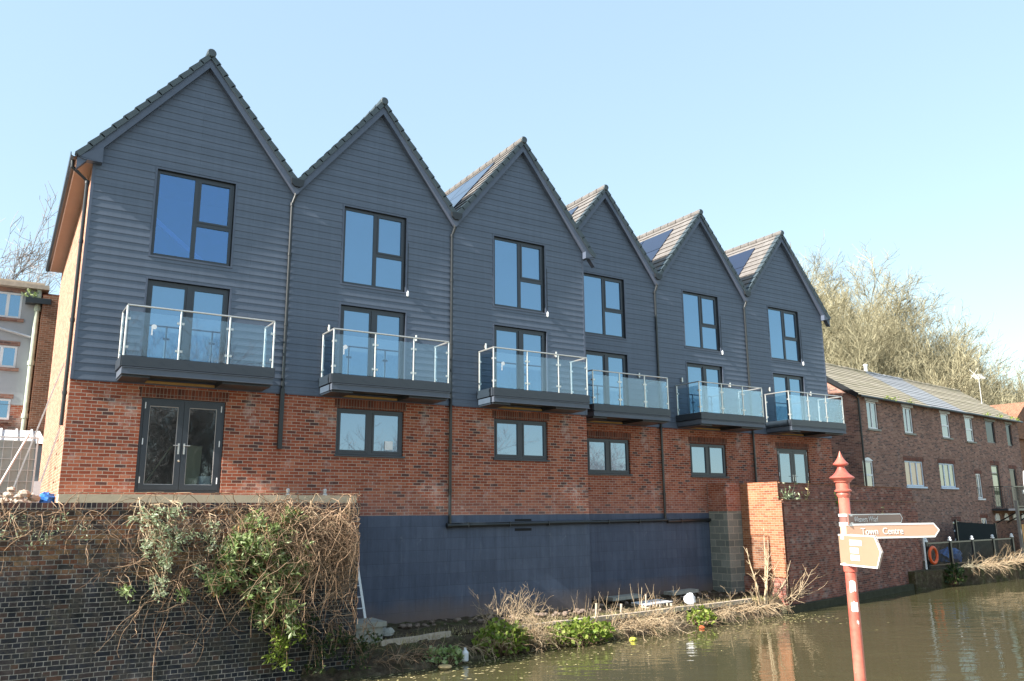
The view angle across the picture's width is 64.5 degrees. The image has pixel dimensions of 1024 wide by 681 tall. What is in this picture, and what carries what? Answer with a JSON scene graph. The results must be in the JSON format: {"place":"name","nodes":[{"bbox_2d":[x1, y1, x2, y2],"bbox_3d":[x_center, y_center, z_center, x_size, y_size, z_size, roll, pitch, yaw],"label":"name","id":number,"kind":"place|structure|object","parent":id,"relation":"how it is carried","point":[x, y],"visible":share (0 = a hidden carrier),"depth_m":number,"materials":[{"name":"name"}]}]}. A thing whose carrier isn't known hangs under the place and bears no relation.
{"place":"outdoors","nodes":[
{"label":"outdoors","id":0,"kind":"place"},
{"bbox_2d":[0,0,1023,393],"label":"sky","id":1,"kind":"structure","parent":0,"point":[880,124],"materials":[{"name":"blue"}]},
{"bbox_2d":[300,598,784,680],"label":"bank slope","id":2,"kind":"structure","parent":0,"point":[357,672],"depth_m":18.24,"materials":[{"name":"soil"}]},
{"bbox_2d":[354,622,455,672],"bbox_3d":[-2.233,6.678,17.237,2.873,1.240,1.574,7,-14,-31],"label":"reed clump","id":3,"kind":"object","parent":2,"relation":"on","point":[412,659],"visible":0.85,"depth_m":17.06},
{"bbox_2d":[422,643,463,665],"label":"bramble","id":4,"kind":"object","parent":2,"relation":"on","point":[459,651],"visible":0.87,"depth_m":17.61,"materials":[{"name":"green plant"}]},
{"bbox_2d":[432,630,546,662],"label":"reed clump","id":5,"kind":"object","parent":2,"relation":"on","point":[478,647],"visible":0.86,"depth_m":18.25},
{"bbox_2d":[471,617,533,657],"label":"bramble","id":6,"kind":"object","parent":2,"relation":"on","point":[498,635],"visible":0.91,"depth_m":18.70,"materials":[{"name":"green plant"}]},
{"bbox_2d":[503,595,583,653],"bbox_3d":[0.625,6.906,19.375,2.190,1.707,1.789,-3,-12,10],"label":"reed clump","id":7,"kind":"object","parent":2,"relation":"on","point":[539,632],"visible":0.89,"depth_m":19.34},
{"bbox_2d":[544,615,615,646],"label":"bramble","id":8,"kind":"object","parent":2,"relation":"on","point":[580,626],"visible":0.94,"depth_m":20.05,"materials":[{"name":"green plant"}]},
{"bbox_2d":[594,592,728,640],"bbox_3d":[3.639,7.471,21.663,4.554,1.820,1.917,7,-14,-31],"label":"reed clump","id":9,"kind":"object","parent":2,"relation":"on","point":[644,624],"visible":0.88,"depth_m":21.53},
{"bbox_2d":[686,605,717,627],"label":"bramble","id":10,"kind":"object","parent":2,"relation":"on","point":[702,616],"visible":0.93,"depth_m":23.11,"materials":[{"name":"green plant"}]},
{"bbox_2d":[697,586,776,626],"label":"reed clump","id":11,"kind":"object","parent":2,"relation":"on","point":[732,609],"visible":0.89,"depth_m":23.86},
{"bbox_2d":[741,587,795,618],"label":"reed clump","id":12,"kind":"object","parent":2,"relation":"on","point":[771,607],"visible":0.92,"depth_m":25.05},
{"bbox_2d":[356,590,780,647],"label":"bank ground","id":13,"kind":"structure","parent":0,"point":[466,624],"depth_m":21.46,"materials":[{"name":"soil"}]},
{"bbox_2d":[279,97,462,623],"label":"gabled house","id":14,"kind":"structure","parent":13,"relation":"on","point":[368,394],"depth_m":21.09,"materials":[{"name":"wood"}]},
{"bbox_2d":[334,408,404,457],"bbox_3d":[-3.635,2.385,20.768,1.900,1.203,0.175,7,-14,-31],"label":"window","id":15,"kind":"structure","parent":14,"relation":"in","point":[359,433],"depth_m":20.77,"materials":[{"name":"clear glass"}]},
{"bbox_2d":[337,302,406,378],"bbox_3d":[-3.665,0.163,21.224,1.910,2.120,0.153,7,-14,-31],"label":"balcony door","id":16,"kind":"structure","parent":14,"relation":"in","point":[358,359],"depth_m":21.27,"materials":[{"name":"blue glass"}]},
{"bbox_2d":[340,204,407,293],"bbox_3d":[-3.697,-2.425,21.767,1.880,2.210,0.153,7,-14,-31],"label":"window","id":17,"kind":"structure","parent":14,"relation":"in","point":[373,244],"depth_m":21.78,"materials":[{"name":"blue glass"}]},
{"bbox_2d":[356,618,386,647],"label":"stone block","id":18,"kind":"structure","parent":13,"relation":"on","point":[380,625],"depth_m":17.75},
{"bbox_2d":[380,631,450,645],"bbox_3d":[-2.143,6.719,18.218,1.971,0.188,0.070,11,-17,-43],"label":"edging board","id":19,"kind":"object","parent":13,"relation":"on","point":[398,642],"visible":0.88,"depth_m":18.18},
{"bbox_2d":[473,581,553,628],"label":"dry bush","id":20,"kind":"object","parent":13,"relation":"on","point":[513,612],"visible":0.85,"depth_m":19.89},
{"bbox_2d":[445,136,595,618],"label":"gabled house","id":21,"kind":"structure","parent":13,"relation":"on","point":[522,250],"depth_m":23.34,"materials":[{"name":"wood"}]},
{"bbox_2d":[492,234,546,314],"bbox_3d":[0.200,-1.944,24.164,1.880,2.210,0.153,7,-14,-31],"label":"window","id":22,"kind":"structure","parent":21,"relation":"in","point":[517,266],"depth_m":24.19,"materials":[{"name":"blue glass"}]},
{"bbox_2d":[493,323,548,391],"bbox_3d":[0.233,0.644,23.620,1.910,2.120,0.153,7,-14,-31],"label":"balcony door","id":23,"kind":"structure","parent":21,"relation":"in","point":[513,375],"depth_m":23.66,"materials":[{"name":"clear glass"}]},
{"bbox_2d":[493,419,549,461],"bbox_3d":[0.258,2.861,23.163,1.890,1.153,0.175,7,-14,-31],"label":"window","id":24,"kind":"structure","parent":21,"relation":"in","point":[514,440],"depth_m":23.17,"materials":[{"name":"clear glass"}]},
{"bbox_2d":[384,591,743,628],"bbox_3d":[2.137,7.691,23.442,13.871,0.176,2.338,10,-16,-40],"label":"rubble","id":25,"kind":"object","parent":13,"relation":"on","point":[457,619],"visible":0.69,"depth_m":22.11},
{"bbox_2d":[499,184,670,601],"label":"gabled house","id":26,"kind":"structure","parent":13,"relation":"on","point":[627,416],"depth_m":27.43,"materials":[{"name":"wood"}]},
{"bbox_2d":[584,271,626,339],"bbox_3d":[3.138,-1.181,27.852,1.880,2.210,0.153,7,-14,-31],"label":"window","id":27,"kind":"structure","parent":26,"relation":"in","point":[603,296],"depth_m":27.90,"materials":[{"name":"blue glass"}]},
{"bbox_2d":[586,349,629,405],"bbox_3d":[3.170,1.408,27.308,1.910,2.120,0.153,7,-14,-31],"label":"balcony door","id":28,"kind":"structure","parent":26,"relation":"in","point":[606,387],"depth_m":27.40,"materials":[{"name":"blue glass"}]},
{"bbox_2d":[587,438,632,475],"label":"window","id":29,"kind":"structure","parent":26,"relation":"in","point":[606,456],"depth_m":26.82,"materials":[{"name":"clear glass"}]},
{"bbox_2d":[631,599,673,607],"bbox_3d":[4.166,7.824,24.113,1.190,0.132,0.882,7,-14,-31],"label":"white pallet","id":30,"kind":"object","parent":13,"relation":"on","point":[666,602],"visible":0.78,"depth_m":23.99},
{"bbox_2d":[593,598,751,621],"bbox_3d":[4.832,7.767,23.445,6.843,0.139,0.148,9,-15,-37],"label":"edging board","id":31,"kind":"object","parent":13,"relation":"on","point":[640,613],"visible":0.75,"depth_m":23.13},
{"bbox_2d":[637,209,765,590],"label":"gabled house","id":32,"kind":"structure","parent":13,"relation":"on","point":[713,423],"depth_m":29.65,"materials":[{"name":"wood"}]},
{"bbox_2d":[682,289,721,352],"bbox_3d":[7.035,-0.700,30.248,1.880,2.210,0.153,7,-14,-31],"label":"window","id":33,"kind":"structure","parent":32,"relation":"in","point":[700,326],"depth_m":30.28,"materials":[{"name":"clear glass"}]},
{"bbox_2d":[685,361,725,413],"bbox_3d":[7.068,1.889,29.704,1.910,2.120,0.153,7,-14,-31],"label":"balcony door","id":34,"kind":"structure","parent":32,"relation":"in","point":[710,395],"depth_m":29.76,"materials":[{"name":"blue glass"}]},
{"bbox_2d":[690,444,729,477],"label":"window","id":35,"kind":"structure","parent":32,"relation":"in","point":[707,460],"depth_m":29.19,"materials":[{"name":"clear glass"}]},
{"bbox_2d":[707,483,744,593],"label":"brick buttress","id":36,"kind":"structure","parent":13,"relation":"on","point":[726,539],"depth_m":28.04,"materials":[{"name":"brick"}]},
{"bbox_2d":[744,528,788,604],"bbox_3d":[8.205,7.159,25.743,1.680,2.348,0.817,4,-13,-22],"label":"bare sapling","id":37,"kind":"object","parent":13,"relation":"on","point":[766,596],"visible":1,"depth_m":25.70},
{"bbox_2d":[340,579,1023,680],"bbox_3d":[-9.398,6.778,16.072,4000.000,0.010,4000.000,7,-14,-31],"label":"water","id":38,"kind":"structure","parent":0,"point":[971,632],"depth_m":19.06,"materials":[{"name":"liquid"}]},
{"bbox_2d":[0,503,360,680],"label":"canal wall","id":39,"kind":"structure","parent":38,"relation":"in","point":[55,624],"depth_m":14.54,"materials":[{"name":"brick"}]},
{"bbox_2d":[0,500,92,549],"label":"trailing shrub","id":40,"kind":"object","parent":39,"relation":"attached to","point":[39,539],"visible":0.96,"depth_m":13.87,"materials":[{"name":"brown plant"}]},
{"bbox_2d":[0,491,172,577],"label":"bare creeper","id":41,"kind":"object","parent":39,"relation":"attached to","point":[82,519],"visible":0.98,"depth_m":14.00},
{"bbox_2d":[126,495,225,601],"bbox_3d":[-6.083,3.767,14.793,1.789,1.882,0.766,7,-14,-31],"label":"trailing shrub","id":42,"kind":"object","parent":39,"relation":"attached to","point":[162,580],"visible":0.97,"depth_m":14.73,"materials":[{"name":"green plant"}]},
{"bbox_2d":[58,492,342,605],"bbox_3d":[-5.543,3.910,15.072,5.073,2.129,0.724,7,-14,-31],"label":"bare creeper","id":43,"kind":"object","parent":39,"relation":"attached to","point":[207,515],"visible":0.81,"depth_m":15.20,"materials":[{"name":"plant"}]},
{"bbox_2d":[76,530,316,680],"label":"bare creeper","id":44,"kind":"object","parent":43,"relation":"attached to","point":[202,597],"visible":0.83,"depth_m":14.87,"materials":[{"name":"plant"}]},
{"bbox_2d":[199,498,315,638],"bbox_3d":[-4.781,4.322,15.440,2.172,2.631,0.983,7,-14,-31],"label":"buddleia","id":45,"kind":"object","parent":39,"relation":"attached to","point":[289,621],"visible":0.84,"depth_m":15.46,"materials":[{"name":"green plant"}]},
{"bbox_2d":[188,493,360,643],"bbox_3d":[-4.578,4.484,15.566,3.214,3.062,0.728,7,-14,-31],"label":"bare creeper","id":46,"kind":"object","parent":39,"relation":"attached to","point":[348,542],"visible":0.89,"depth_m":15.98,"materials":[{"name":"plant"}]},
{"bbox_2d":[258,615,306,671],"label":"shrub","id":47,"kind":"object","parent":39,"relation":"attached to","point":[281,642],"visible":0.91,"depth_m":15.49,"materials":[{"name":"green plant"}]},
{"bbox_2d":[239,493,350,550],"bbox_3d":[-4.191,3.643,16.002,2.274,1.237,0.725,7,-14,-31],"label":"bare creeper","id":48,"kind":"object","parent":39,"relation":"attached to","point":[312,513],"visible":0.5,"depth_m":16.21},
{"bbox_2d":[292,605,382,674],"bbox_3d":[-3.405,5.907,16.042,1.864,1.349,0.801,7,-14,-31],"label":"ivy","id":49,"kind":"object","parent":39,"relation":"attached to","point":[338,641],"visible":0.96,"depth_m":16.07,"materials":[{"name":"green plant"}]},
{"bbox_2d":[361,613,840,680],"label":"floating leaves","id":50,"kind":"object","parent":38,"relation":"on","point":[573,648],"visible":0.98,"depth_m":18.36,"materials":[{"name":"green plant"}]},
{"bbox_2d":[740,482,789,605],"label":"brick pier","id":51,"kind":"structure","parent":38,"relation":"in","point":[761,506],"depth_m":27.40,"materials":[{"name":"brick"}]},
{"bbox_2d":[773,482,923,614],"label":"wharf wall","id":52,"kind":"structure","parent":38,"relation":"in","point":[811,528],"depth_m":29.18,"materials":[{"name":"red brick"}]},
{"bbox_2d":[778,560,824,602],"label":"reed clump","id":53,"kind":"object","parent":52,"relation":"attached to","point":[793,592],"visible":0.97,"depth_m":26.21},
{"bbox_2d":[825,363,941,560],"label":"old brick house","id":54,"kind":"structure","parent":0,"point":[883,441],"depth_m":40.86,"materials":[{"name":"brick"}]},
{"bbox_2d":[863,457,873,485],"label":"window","id":55,"kind":"structure","parent":54,"relation":"in","point":[869,469],"depth_m":39.06,"materials":[{"name":"glass"}]},
{"bbox_2d":[864,398,881,431],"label":"window","id":56,"kind":"structure","parent":54,"relation":"in","point":[871,406],"depth_m":40.12,"materials":[{"name":"white plastic"}]},
{"bbox_2d":[901,404,916,434],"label":"window","id":57,"kind":"structure","parent":54,"relation":"in","point":[906,411],"depth_m":42.43,"materials":[{"name":"glass"}]},
{"bbox_2d":[903,456,927,487],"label":"window","id":58,"kind":"structure","parent":54,"relation":"in","point":[914,471],"depth_m":41.92,"materials":[{"name":"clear glass"}]},
{"bbox_2d":[829,451,939,680],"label":"signpost","id":59,"kind":"object","parent":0,"point":[860,535],"visible":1,"depth_m":8.23,"materials":[{"name":"metal"}]},
{"bbox_2d":[763,552,1023,589],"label":"quay ground","id":60,"kind":"structure","parent":0,"point":[932,577],"depth_m":36.02,"materials":[{"name":"concrete"}]},
{"bbox_2d":[725,230,846,483],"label":"gabled house","id":61,"kind":"structure","parent":60,"relation":"on","point":[786,312],"depth_m":32.41,"materials":[{"name":"wood"}]},
{"bbox_2d":[767,305,802,363],"bbox_3d":[10.932,-0.219,32.644,1.880,2.210,0.153,7,-14,-31],"label":"window","id":62,"kind":"structure","parent":61,"relation":"in","point":[782,324],"depth_m":32.69,"materials":[{"name":"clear glass"}]},
{"bbox_2d":[777,450,793,482],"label":"window","id":63,"kind":"structure","parent":61,"relation":"in","point":[785,470],"depth_m":31.35,"materials":[{"name":"glass"}]},
{"bbox_2d":[772,372,807,420],"bbox_3d":[10.965,2.369,32.100,1.910,2.120,0.153,7,-14,-31],"label":"balcony door","id":64,"kind":"structure","parent":61,"relation":"in","point":[781,383],"depth_m":32.17,"materials":[{"name":"blue glass"}]},
{"bbox_2d":[792,451,808,482],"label":"window","id":65,"kind":"structure","parent":61,"relation":"in","point":[800,466],"depth_m":31.80,"materials":[{"name":"glass"}]},
{"bbox_2d":[942,562,967,584],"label":"ivy","id":66,"kind":"object","parent":60,"relation":"on","point":[952,569],"visible":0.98,"depth_m":34.81,"materials":[{"name":"green plant"}]},
{"bbox_2d":[898,378,1023,551],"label":"old brick house","id":67,"kind":"structure","parent":60,"relation":"on","point":[994,457],"depth_m":48.37,"materials":[{"name":"brick"}]},
{"bbox_2d":[990,461,1002,506],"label":"tall door","id":68,"kind":"structure","parent":67,"relation":"in","point":[995,476],"depth_m":48.25,"materials":[{"name":"white glass"}]},
{"bbox_2d":[924,533,1015,568],"bbox_3d":[21.632,9.850,38.034,9.334,1.372,0.176,9,-15,-37],"label":"quay railing","id":69,"kind":"object","parent":60,"relation":"on","point":[991,542],"visible":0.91,"depth_m":37.90,"materials":[{"name":"black metal"}]},
{"bbox_2d":[954,520,998,559],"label":"black fence panel","id":70,"kind":"object","parent":60,"relation":"on","point":[967,530],"visible":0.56,"depth_m":42.96,"materials":[{"name":"plastic"}]},
{"bbox_2d":[959,555,1022,578],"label":"reed clump","id":71,"kind":"object","parent":60,"relation":"on","point":[987,565],"visible":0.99,"depth_m":36.37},
{"bbox_2d":[989,402,1023,470],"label":"orange roofed house","id":72,"kind":"structure","parent":60,"relation":"on","point":[1014,410],"depth_m":54.63,"materials":[{"name":"brick"}]},
{"bbox_2d":[1014,500,1023,555],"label":"black post","id":73,"kind":"object","parent":60,"relation":"on","point":[1019,525],"visible":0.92,"depth_m":45.28,"materials":[{"name":"metal"}]},
{"bbox_2d":[855,364,974,548],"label":"old brick house","id":74,"kind":"structure","parent":0,"point":[948,449],"depth_m":44.73,"materials":[{"name":"red brick"}]},
{"bbox_2d":[939,410,953,439],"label":"window","id":75,"kind":"structure","parent":74,"relation":"in","point":[944,417],"depth_m":45.14,"materials":[{"name":"glass"}]},
{"bbox_2d":[937,458,958,488],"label":"window","id":76,"kind":"structure","parent":74,"relation":"in","point":[947,477],"depth_m":44.28,"materials":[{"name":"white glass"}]},
{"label":"hill","id":77,"kind":"structure","parent":0,"visible":0},
{"bbox_2d":[0,278,58,444],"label":"rendered building","id":78,"kind":"structure","parent":77,"relation":"on","point":[28,314],"depth_m":29.05,"materials":[{"name":"paint"}]},
{"bbox_2d":[0,394,13,423],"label":"window","id":79,"kind":"structure","parent":78,"relation":"in","point":[4,403],"depth_m":28.56,"materials":[{"name":"white plastic"}]},
{"bbox_2d":[0,340,19,371],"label":"window","id":80,"kind":"structure","parent":78,"relation":"in","point":[8,354],"depth_m":28.90,"materials":[{"name":"glass"}]},
{"bbox_2d":[0,286,25,321],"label":"window","id":81,"kind":"structure","parent":78,"relation":"in","point":[10,303],"depth_m":29.22,"materials":[{"name":"white plastic"}]},
{"bbox_2d":[0,428,42,498],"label":"white lean to","id":82,"kind":"object","parent":78,"relation":"attached to","point":[19,433],"visible":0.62,"depth_m":26.80,"materials":[{"name":"plastic"}]},
{"bbox_2d":[0,181,58,291],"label":"bare tree","id":83,"kind":"object","parent":77,"relation":"on","point":[21,256],"visible":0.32,"depth_m":42.27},
{"bbox_2d":[9,235,61,293],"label":"bare tree","id":84,"kind":"object","parent":77,"relation":"on","point":[40,278],"depth_m":44.11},
{"bbox_2d":[799,239,857,337],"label":"bare tree","id":85,"kind":"object","parent":77,"relation":"on","point":[826,272],"visible":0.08,"depth_m":69.16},
{"bbox_2d":[803,255,860,310],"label":"bare tree","id":86,"kind":"object","parent":77,"relation":"on","point":[826,261],"visible":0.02,"depth_m":77.60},
{"bbox_2d":[790,243,878,371],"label":"bare tree","id":87,"kind":"object","parent":77,"relation":"on","point":[831,306],"visible":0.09,"depth_m":57.05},
{"bbox_2d":[810,274,881,364],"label":"bare tree","id":88,"kind":"object","parent":77,"relation":"on","point":[823,330],"visible":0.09,"depth_m":64.12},
{"bbox_2d":[823,318,881,371],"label":"bare tree","id":89,"kind":"object","parent":77,"relation":"on","point":[828,352],"visible":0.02,"depth_m":53.57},
{"bbox_2d":[822,295,900,373],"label":"bare tree","id":90,"kind":"object","parent":77,"relation":"on","point":[870,326],"visible":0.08,"depth_m":62.11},
{"bbox_2d":[823,302,916,378],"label":"bare tree","id":91,"kind":"object","parent":77,"relation":"on","point":[840,351],"visible":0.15,"depth_m":57.06,"materials":[{"name":"plant"}]},
{"bbox_2d":[827,293,919,371],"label":"bare tree","id":92,"kind":"object","parent":77,"relation":"on","point":[890,338],"visible":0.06,"depth_m":66.34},
{"bbox_2d":[838,329,914,375],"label":"bare tree","id":93,"kind":"object","parent":77,"relation":"on","point":[879,352],"visible":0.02,"depth_m":62.50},
{"bbox_2d":[816,241,954,379],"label":"bare tree","id":94,"kind":"object","parent":77,"relation":"on","point":[899,309],"visible":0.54,"depth_m":70.66,"materials":[{"name":"plant"}]},
{"bbox_2d":[864,317,944,378],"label":"bare tree","id":95,"kind":"object","parent":77,"relation":"on","point":[912,342],"visible":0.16,"depth_m":67.68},
{"bbox_2d":[854,298,984,385],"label":"bare tree","id":96,"kind":"object","parent":77,"relation":"on","point":[924,345],"visible":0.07,"depth_m":70.64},
{"bbox_2d":[825,313,1023,404],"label":"bare tree","id":97,"kind":"object","parent":77,"relation":"on","point":[954,375],"visible":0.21,"depth_m":59.68,"materials":[{"name":"plant"}]},
{"bbox_2d":[883,285,1003,379],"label":"bare tree","id":98,"kind":"object","parent":77,"relation":"on","point":[929,340],"visible":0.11,"depth_m":75.68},
{"bbox_2d":[902,299,996,392],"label":"bare tree","id":99,"kind":"object","parent":77,"relation":"on","point":[969,334],"visible":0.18,"depth_m":74.11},
{"bbox_2d":[902,318,1001,398],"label":"bare tree","id":100,"kind":"object","parent":77,"relation":"on","point":[949,351],"visible":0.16,"depth_m":70.07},
{"bbox_2d":[941,328,1023,402],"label":"bare tree","id":101,"kind":"object","parent":77,"relation":"on","point":[1020,383],"visible":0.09,"depth_m":77.56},
{"bbox_2d":[952,367,1019,404],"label":"bare tree","id":102,"kind":"object","parent":77,"relation":"on","point":[985,390],"visible":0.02,"depth_m":67.64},
{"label":"terrace ground","id":103,"kind":"structure","parent":0,"visible":0},
{"bbox_2d":[0,436,38,497],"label":"fence panel","id":104,"kind":"object","parent":103,"relation":"on","point":[9,449],"visible":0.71,"depth_m":19.96,"materials":[{"name":"metal"}]},
{"bbox_2d":[0,486,40,502],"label":"rubble heap","id":105,"kind":"object","parent":103,"relation":"on","point":[28,495],"visible":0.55,"depth_m":17.12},
{"bbox_2d":[8,363,64,499],"bbox_3d":[-10.898,2.136,18.539,0.847,3.287,0.482,7,-14,-31],"label":"ladder","id":106,"kind":"object","parent":103,"relation":"on","point":[38,426],"visible":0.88,"depth_m":18.43,"materials":[{"name":"metal"}]},
{"bbox_2d":[39,49,304,502],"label":"gabled house","id":107,"kind":"structure","parent":103,"relation":"on","point":[164,341],"depth_m":19.05,"materials":[{"name":"wood"}]},
{"bbox_2d":[137,400,184,489],"bbox_3d":[-7.823,2.335,18.095,0.833,1.964,0.130,7,-14,-31],"label":"glazed door","id":108,"kind":"structure","parent":107,"relation":"in","point":[148,403],"depth_m":18.08,"materials":[{"name":"black glass"}]},
{"bbox_2d":[156,219,202,259],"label":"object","id":109,"kind":"structure","parent":107,"relation":"in","point":[173,236],"depth_m":19.60,"materials":[{"name":"glass"}]},
{"bbox_2d":[139,276,231,363],"bbox_3d":[-7.562,-0.318,18.827,1.910,2.120,0.153,7,-14,-31],"label":"balcony door","id":110,"kind":"structure","parent":107,"relation":"in","point":[203,336],"depth_m":18.86,"materials":[{"name":"blue glass"}]},
{"bbox_2d":[148,166,237,267],"bbox_3d":[-7.594,-2.906,19.371,1.880,2.210,0.153,7,-14,-31],"label":"window","id":111,"kind":"structure","parent":107,"relation":"in","point":[196,223],"depth_m":19.46,"materials":[{"name":"black glass"}]},
{"bbox_2d":[185,445,201,483],"bbox_3d":[-7.483,2.979,19.018,0.400,1.052,0.259,7,-14,-31],"label":"pale board","id":112,"kind":"object","parent":107,"relation":"in","point":[193,460],"visible":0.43,"depth_m":19.06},
{"bbox_2d":[178,403,222,489],"bbox_3d":[-7.110,2.423,18.533,0.833,1.964,0.130,7,-14,-31],"label":"glazed door","id":113,"kind":"structure","parent":107,"relation":"in","point":[187,406],"depth_m":18.52,"materials":[{"name":"black glass"}]},
{"bbox_2d":[56,494,356,502],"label":"concrete kerb","id":114,"kind":"structure","parent":103,"relation":"on","point":[103,498],"depth_m":17.68,"materials":[{"name":"concrete"}]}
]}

